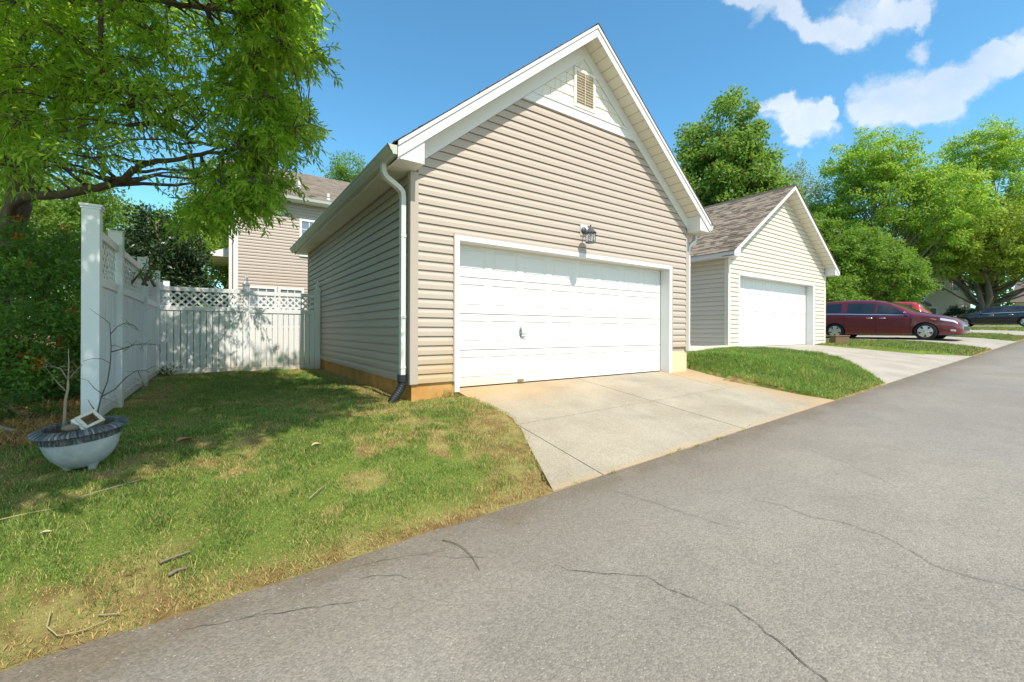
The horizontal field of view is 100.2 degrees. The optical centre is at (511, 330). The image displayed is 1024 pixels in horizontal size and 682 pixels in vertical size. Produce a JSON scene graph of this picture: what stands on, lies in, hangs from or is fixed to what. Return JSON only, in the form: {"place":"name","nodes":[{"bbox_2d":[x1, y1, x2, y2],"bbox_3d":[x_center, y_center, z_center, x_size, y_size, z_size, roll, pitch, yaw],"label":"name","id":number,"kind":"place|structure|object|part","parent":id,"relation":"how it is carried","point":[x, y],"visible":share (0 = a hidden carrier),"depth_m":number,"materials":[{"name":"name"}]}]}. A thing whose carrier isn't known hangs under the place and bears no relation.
{"place":"outdoors","nodes":[
{"label":"outdoors","id":0,"kind":"place"},
{"bbox_2d":[0,386,489,468],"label":"grass","id":1,"kind":"structure","parent":0,"point":[187,430],"depth_m":4.57,"materials":[{"name":"green plant"}]},
{"bbox_2d":[124,367,370,404],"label":"grass","id":2,"kind":"structure","parent":0,"point":[223,382],"depth_m":7.16,"materials":[{"name":"green plant"}]},
{"bbox_2d":[0,340,1023,681],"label":"road","id":3,"kind":"structure","parent":0,"point":[874,534],"depth_m":2.19,"materials":[{"name":"grey asphalt"}]},
{"bbox_2d":[0,434,731,667],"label":"dry clippings","id":4,"kind":"object","parent":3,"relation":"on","point":[283,571],"visible":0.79,"depth_m":2.17,"materials":[{"name":"brown plant"}]},
{"bbox_2d":[443,540,479,568],"bbox_3d":[-0.284,1.298,2.504,0.050,0.014,0.418,0,0,-38],"label":"twig","id":5,"kind":"object","parent":3,"relation":"on","point":[464,548],"visible":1,"depth_m":2.55,"materials":[{"name":"brown wood"}]},
{"bbox_2d":[0,330,1023,671],"bbox_3d":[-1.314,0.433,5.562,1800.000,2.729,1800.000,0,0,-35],"label":"lawn ground","id":6,"kind":"structure","parent":0,"point":[28,630],"depth_m":2.71,"materials":[{"name":"green plant"}]},
{"bbox_2d":[0,508,55,519],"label":"twig","id":7,"kind":"object","parent":6,"relation":"on","point":[23,514],"visible":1,"depth_m":2.45,"materials":[{"name":"brown wood"}]},
{"bbox_2d":[0,166,66,300],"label":"tree","id":8,"kind":"object","parent":6,"relation":"on","point":[33,215],"visible":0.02,"depth_m":10.31,"materials":[{"name":"green plant"}]},
{"bbox_2d":[0,385,69,423],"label":"shrub","id":9,"kind":"object","parent":6,"relation":"on","point":[14,412],"visible":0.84,"depth_m":4.26,"materials":[{"name":"green plant"}]},
{"bbox_2d":[0,106,78,294],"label":"tree","id":10,"kind":"object","parent":6,"relation":"on","point":[31,217],"visible":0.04,"depth_m":18.09,"materials":[{"name":"green plant"}]},
{"bbox_2d":[0,394,80,450],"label":"pine straw","id":11,"kind":"object","parent":6,"relation":"on","point":[39,422],"visible":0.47,"depth_m":4.13,"materials":[{"name":"brown dry plant needles"}]},
{"bbox_2d":[0,425,16,432],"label":"fallen branch","id":12,"kind":"object","parent":11,"relation":"on","point":[6,428],"visible":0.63,"depth_m":3.68,"materials":[{"name":"wood"}]},
{"bbox_2d":[0,211,125,404],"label":"flowering shrub","id":13,"kind":"object","parent":6,"relation":"on","point":[37,273],"visible":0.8,"depth_m":5.54,"materials":[{"name":"green plant"}]},
{"bbox_2d":[27,416,128,470],"bbox_3d":[-3.060,0.824,3.051,0.511,0.311,0.511,-5,6,-35],"label":"planter","id":14,"kind":"object","parent":6,"relation":"on","point":[93,447],"visible":0.81,"depth_m":2.92,"materials":[{"name":"ceramic"}]},
{"bbox_2d":[39,349,82,431],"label":"sapling","id":15,"kind":"object","parent":14,"relation":"on","point":[65,405],"visible":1,"depth_m":2.98,"materials":[{"name":"brown plant"}]},
{"bbox_2d":[61,424,79,431],"bbox_3d":[-3.040,0.674,2.943,0.093,0.054,0.064,0,0,-35],"label":"stone","id":16,"kind":"object","parent":14,"relation":"on","point":[69,427],"visible":0.94,"depth_m":2.93,"materials":[{"name":"beige stone"}]},
{"bbox_2d":[71,408,104,429],"bbox_3d":[-3.019,0.663,3.060,0.131,0.111,0.149,39,32,3],"label":"small picture frame","id":17,"kind":"object","parent":14,"relation":"on","point":[91,419],"visible":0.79,"depth_m":3.05,"materials":[{"name":"white wood"}]},
{"bbox_2d":[80,310,163,412],"bbox_3d":[-2.897,0.274,3.134,0.599,0.871,0.229,0,0,-5],"label":"sapling","id":18,"kind":"object","parent":14,"relation":"on","point":[102,393],"visible":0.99,"depth_m":3.15,"materials":[{"name":"grey plant"}]},
{"bbox_2d":[46,609,113,635],"bbox_3d":[-1.948,1.291,1.894,0.272,0.058,0.102,0,0,-3],"label":"stalk","id":19,"kind":"object","parent":6,"relation":"on","point":[50,629],"visible":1,"depth_m":1.88,"materials":[{"name":"beige plant"}]},
{"bbox_2d":[4,169,159,342],"bbox_3d":[-13.175,-1.806,13.195,4.277,6.274,4.026,0,0,-35],"label":"tree","id":20,"kind":"object","parent":6,"relation":"on","point":[72,210],"visible":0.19,"depth_m":12.77,"materials":[{"name":"green plant"}]},
{"bbox_2d":[75,479,141,498],"bbox_3d":[-2.604,1.024,2.770,0.009,0.030,0.323,0,0,33],"label":"twig","id":21,"kind":"object","parent":6,"relation":"on","point":[107,488],"visible":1,"depth_m":2.75,"materials":[{"name":"brown wood"}]},
{"bbox_2d":[14,288,221,338],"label":"wood","id":22,"kind":"object","parent":6,"relation":"on","point":[40,319],"depth_m":49.26,"materials":[{"name":"green plant"}]},
{"bbox_2d":[78,202,175,415],"bbox_3d":[-6.855,0.025,8.176,0.160,2.480,10.118,0,0,-35],"label":"fence","id":23,"kind":"object","parent":6,"relation":"on","point":[111,299],"visible":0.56,"depth_m":4.88,"materials":[{"name":"white plastic"}]},
{"bbox_2d":[131,258,161,286],"bbox_3d":[-5.198,-0.818,6.093,0.367,0.412,0.615,0,0,-55],"label":"vine sprig","id":24,"kind":"object","parent":23,"relation":"attached to","point":[147,276],"visible":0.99,"depth_m":6.00,"materials":[{"name":"green plant"}]},
{"bbox_2d":[80,203,232,349],"bbox_3d":[-9.869,-1.182,12.028,3.282,4.780,3.131,0,0,6],"label":"magnolia tree","id":25,"kind":"object","parent":6,"relation":"on","point":[166,255],"visible":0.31,"depth_m":11.81,"materials":[{"name":"green plant"}]},
{"bbox_2d":[104,197,228,342],"bbox_3d":[-14.861,-2.374,19.257,6.165,7.344,5.096,0,0,-35],"label":"tree","id":26,"kind":"object","parent":6,"relation":"on","point":[217,276],"visible":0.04,"depth_m":19.73,"materials":[{"name":"green plant"}]},
{"bbox_2d":[156,363,182,375],"bbox_3d":[-6.834,0.842,8.494,0.482,0.360,0.303,0,0,-35],"label":"weed","id":27,"kind":"object","parent":6,"relation":"on","point":[162,370],"visible":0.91,"depth_m":8.45,"materials":[{"name":"green plant"}]},
{"bbox_2d":[0,0,344,382],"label":"oak tree","id":28,"kind":"object","parent":6,"relation":"on","point":[252,94],"visible":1,"depth_m":4.64,"materials":[{"name":"green plant"}]},
{"bbox_2d":[159,550,190,563],"bbox_3d":[-1.804,1.214,2.291,0.018,0.025,0.134,0,0,45],"label":"stick","id":29,"kind":"object","parent":6,"relation":"on","point":[165,560],"visible":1,"depth_m":2.28,"materials":[{"name":"brown wood"}]},
{"bbox_2d":[168,566,186,576],"bbox_3d":[-1.737,1.249,2.223,0.024,0.024,0.084,0,0,42],"label":"bark piece","id":30,"kind":"object","parent":6,"relation":"on","point":[174,571],"visible":1,"depth_m":2.21,"materials":[{"name":"brown wood"}]},
{"bbox_2d":[176,437,192,441],"bbox_3d":[-2.725,0.905,3.560,0.113,0.027,0.093,0,0,-35],"label":"fallen leaf","id":31,"kind":"object","parent":6,"relation":"on","point":[181,438],"visible":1,"depth_m":3.55,"materials":[{"name":"brown plant"}]},
{"bbox_2d":[171,154,227,286],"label":"tree","id":32,"kind":"object","parent":6,"relation":"on","point":[183,192],"visible":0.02,"depth_m":31.04,"materials":[{"name":"green plant"}]},
{"bbox_2d":[166,302,249,367],"bbox_3d":[-7.622,0.183,10.501,2.133,1.816,1.339,0,0,-35],"label":"hedge","id":33,"kind":"object","parent":6,"relation":"on","point":[193,340],"visible":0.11,"depth_m":10.39,"materials":[{"name":"green plant"}]},
{"bbox_2d":[160,274,320,374],"bbox_3d":[-5.811,-0.004,9.402,2.982,2.445,0.146,0,0,-35],"label":"fence","id":34,"kind":"object","parent":6,"relation":"on","point":[227,321],"visible":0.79,"depth_m":9.29,"materials":[{"name":"white plastic"}]},
{"bbox_2d":[211,160,349,352],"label":"house","id":35,"kind":"structure","parent":6,"relation":"on","point":[272,263],"depth_m":17.54,"materials":[{"name":"beige"}]},
{"bbox_2d":[249,286,276,327],"bbox_3d":[-10.002,-0.926,17.136,1.030,1.660,0.070,0,0,-35],"label":"window","id":36,"kind":"structure","parent":35,"relation":"in","point":[252,288],"depth_m":17.14,"materials":[{"name":"white glass"}]},
{"bbox_2d":[278,287,303,327],"bbox_3d":[-9.152,-0.923,17.727,0.960,1.660,0.070,0,0,-35],"label":"window","id":37,"kind":"structure","parent":35,"relation":"in","point":[280,289],"depth_m":17.69,"materials":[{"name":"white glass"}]},
{"bbox_2d":[299,218,314,256],"bbox_3d":[-8.464,-3.881,18.197,1.050,1.580,0.070,0,0,-35],"label":"window","id":38,"kind":"structure","parent":35,"relation":"in","point":[304,224],"depth_m":17.99,"materials":[{"name":"white glass"}]},
{"bbox_2d":[313,149,367,182],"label":"tree","id":39,"kind":"object","parent":6,"relation":"on","point":[344,172],"visible":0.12,"depth_m":35.98,"materials":[{"name":"green plant"}]},
{"bbox_2d":[435,389,456,397],"bbox_3d":[-0.906,0.840,5.787,0.417,0.161,0.225,0,0,-56],"label":"grass tuft","id":40,"kind":"object","parent":6,"relation":"on","point":[446,396],"visible":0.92,"depth_m":5.78,"materials":[{"name":"plant"}]},
{"bbox_2d":[290,22,713,402],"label":"garage","id":41,"kind":"structure","parent":6,"relation":"on","point":[449,249],"depth_m":6.96,"materials":[{"name":"plastic"}]},
{"bbox_2d":[459,244,659,387],"bbox_3d":[1.107,-0.231,7.487,4.740,2.150,0.098,0,0,-35],"label":"garage door","id":42,"kind":"structure","parent":41,"relation":"in","point":[525,317],"depth_m":7.18,"materials":[{"name":"white metal"}]},
{"bbox_2d":[580,225,596,243],"bbox_3d":[1.282,-1.621,7.173,0.200,0.340,0.301,0,0,-35],"label":"wall lantern","id":43,"kind":"object","parent":41,"relation":"attached to","point":[589,234],"depth_m":7.09,"materials":[{"name":"grey metal"}]},
{"bbox_2d":[688,345,727,350],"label":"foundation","id":44,"kind":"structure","parent":6,"relation":"on","point":[695,348],"depth_m":10.74,"materials":[{"name":"beige concrete"}]},
{"bbox_2d":[672,83,821,228],"bbox_3d":[12.046,-6.527,24.953,7.850,14.496,8.405,0,0,-15],"label":"pear tree","id":45,"kind":"object","parent":6,"relation":"on","point":[724,165],"visible":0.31,"depth_m":23.03,"materials":[{"name":"green plant"}]},
{"bbox_2d":[689,184,840,346],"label":"garage","id":46,"kind":"structure","parent":6,"relation":"on","point":[764,265],"depth_m":12.90,"materials":[{"name":"beige"}]},
{"bbox_2d":[740,277,805,346],"bbox_3d":[8.116,-0.557,13.363,4.785,2.068,0.045,0,0,-35],"label":"garage door","id":47,"kind":"structure","parent":46,"relation":"in","point":[771,313],"depth_m":13.31,"materials":[{"name":"white metal"}]},
{"bbox_2d":[778,158,838,234],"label":"tree","id":48,"kind":"object","parent":6,"relation":"on","point":[811,191],"visible":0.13,"depth_m":45.86,"materials":[{"name":"green plant"}]},
{"bbox_2d":[826,335,849,342],"bbox_3d":[11.757,0.432,15.526,1.320,0.500,0.450,0,0,-35],"label":"timber planter","id":49,"kind":"object","parent":6,"relation":"on","point":[838,338],"visible":0.65,"depth_m":15.15,"materials":[{"name":"brown wood"}]},
{"bbox_2d":[826,275,874,301],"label":"tree","id":50,"kind":"object","parent":6,"relation":"on","point":[838,288],"visible":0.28,"depth_m":29.85,"materials":[{"name":"green plant"}]},
{"bbox_2d":[813,212,944,302],"bbox_3d":[25.389,-4.594,33.462,12.157,9.841,6.446,0,0,11],"label":"maple tree","id":51,"kind":"object","parent":6,"relation":"on","point":[851,255],"visible":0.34,"depth_m":31.63,"materials":[{"name":"green plant"}]},
{"bbox_2d":[836,224,936,301],"bbox_3d":[31.010,-4.511,36.779,9.471,9.410,6.882,0,0,-10],"label":"tree","id":52,"kind":"object","parent":6,"relation":"on","point":[892,243],"visible":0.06,"depth_m":34.97,"materials":[{"name":"green plant"}]},
{"bbox_2d":[807,125,1012,276],"bbox_3d":[36.212,-10.112,42.332,10.370,20.740,17.276,0,0,-35],"label":"tree","id":53,"kind":"object","parent":6,"relation":"on","point":[878,178],"visible":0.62,"depth_m":39.67,"materials":[{"name":"green plant"}]},
{"bbox_2d":[895,302,932,313],"bbox_3d":[19.871,-0.664,23.448,2.291,1.670,4.606,0,0,-35],"label":"car","id":54,"kind":"object","parent":6,"relation":"on","point":[920,306],"visible":0.12,"depth_m":21.65,"materials":[{"name":"red paint"}]},
{"bbox_3d":[21.001,-1.198,21.824,1.048,0.410,0.300,0,0,-35],"label":"rear window","id":55,"kind":"part","parent":54,"relation":"part of","materials":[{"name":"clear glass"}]},
{"bbox_2d":[918,272,972,314],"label":"house","id":56,"kind":"structure","parent":6,"relation":"on","point":[939,302],"depth_m":48.47,"materials":[{"name":"grey"}]},
{"bbox_2d":[929,307,936,313],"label":"window","id":57,"kind":"structure","parent":56,"relation":"in","point":[933,309],"depth_m":48.58,"materials":[{"name":"grey glass"}]},
{"bbox_2d":[937,281,944,291],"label":"window","id":58,"kind":"structure","parent":56,"relation":"in","point":[943,283],"depth_m":48.48,"materials":[{"name":"grey glass"}]},
{"bbox_2d":[952,281,959,291],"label":"window","id":59,"kind":"structure","parent":56,"relation":"in","point":[954,287],"depth_m":48.30,"materials":[{"name":"grey glass"}]},
{"bbox_2d":[886,114,1023,311],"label":"tree","id":60,"kind":"object","parent":6,"relation":"on","point":[997,153],"visible":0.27,"depth_m":43.24,"materials":[{"name":"green plant"}]},
{"bbox_2d":[943,304,975,315],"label":"bush","id":61,"kind":"object","parent":6,"relation":"on","point":[953,310],"visible":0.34,"depth_m":43.51,"materials":[{"name":"green plant"}]},
{"bbox_2d":[911,197,1023,308],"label":"tree","id":62,"kind":"object","parent":6,"relation":"on","point":[1007,242],"visible":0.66,"depth_m":39.38,"materials":[{"name":"green plant"}]},
{"bbox_2d":[965,268,1018,312],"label":"wood","id":63,"kind":"object","parent":6,"relation":"on","point":[1005,292],"visible":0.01,"depth_m":59.75,"materials":[{"name":"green plant"}]},
{"bbox_2d":[1010,280,1023,304],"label":"house","id":64,"kind":"structure","parent":6,"relation":"on","point":[1019,300],"depth_m":53.19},
{"bbox_2d":[21,0,1023,318],"label":"sky","id":65,"kind":"structure","parent":0,"point":[818,71],"materials":[{"name":"blue"}]},
{"bbox_2d":[458,368,834,491],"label":"driveway","id":66,"kind":"structure","parent":0,"point":[585,429],"depth_m":5.49,"materials":[{"name":"concrete"}]},
{"bbox_2d":[687,346,885,398],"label":"grass","id":67,"kind":"structure","parent":0,"point":[840,372],"depth_m":8.36,"materials":[{"name":"green plant"}]},
{"bbox_2d":[751,344,970,383],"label":"driveway","id":68,"kind":"structure","parent":0,"point":[888,367],"depth_m":11.19,"materials":[{"name":"concrete"}]},
{"bbox_2d":[818,332,1023,355],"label":"grass","id":69,"kind":"structure","parent":0,"point":[924,345],"depth_m":14.61,"materials":[{"name":"green plant"}]},
{"bbox_2d":[826,326,1023,349],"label":"driveway","id":70,"kind":"structure","parent":0,"point":[992,344],"depth_m":17.64,"materials":[{"name":"concrete"}]},
{"bbox_2d":[826,300,969,339],"bbox_3d":[16.297,-0.481,18.863,2.454,1.750,5.206,0,0,-35],"label":"minivan","id":71,"kind":"object","parent":70,"relation":"on","point":[853,318],"visible":0.87,"depth_m":18.04,"materials":[{"name":"red paint"}]},
{"bbox_3d":[14.627,-0.992,19.788,0.186,0.412,1.020,0,0,-35],"label":"side window","id":72,"kind":"part","parent":71,"relation":"part of","materials":[{"name":"black glass"}]},
{"bbox_3d":[15.316,-0.954,18.781,0.186,0.489,0.980,0,0,-35],"label":"side window","id":73,"kind":"part","parent":71,"relation":"part of","materials":[{"name":"black glass"}]},
{"bbox_3d":[15.931,-0.882,17.893,0.191,0.498,1.020,0,0,-35],"label":"side window","id":74,"kind":"part","parent":71,"relation":"part of","materials":[{"name":"black glass"}]},
{"bbox_2d":[952,305,1023,326],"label":"car","id":75,"kind":"object","parent":70,"relation":"on","point":[1008,314],"visible":0.77,"depth_m":29.82,"materials":[{"name":"black paint"}]},
{"bbox_3d":[33.548,-1.360,30.234,0.166,0.356,0.850,0,0,-35],"label":"side window","id":76,"kind":"part","parent":75,"relation":"part of","materials":[{"name":"black glass"}]},
{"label":"side window","id":77,"kind":"part","parent":75,"relation":"part of","materials":[{"name":"black glass"}]},
{"bbox_2d":[970,324,1023,333],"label":"grass","id":78,"kind":"structure","parent":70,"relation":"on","point":[1004,327],"depth_m":26.99,"materials":[{"name":"green plant"}]}
]}

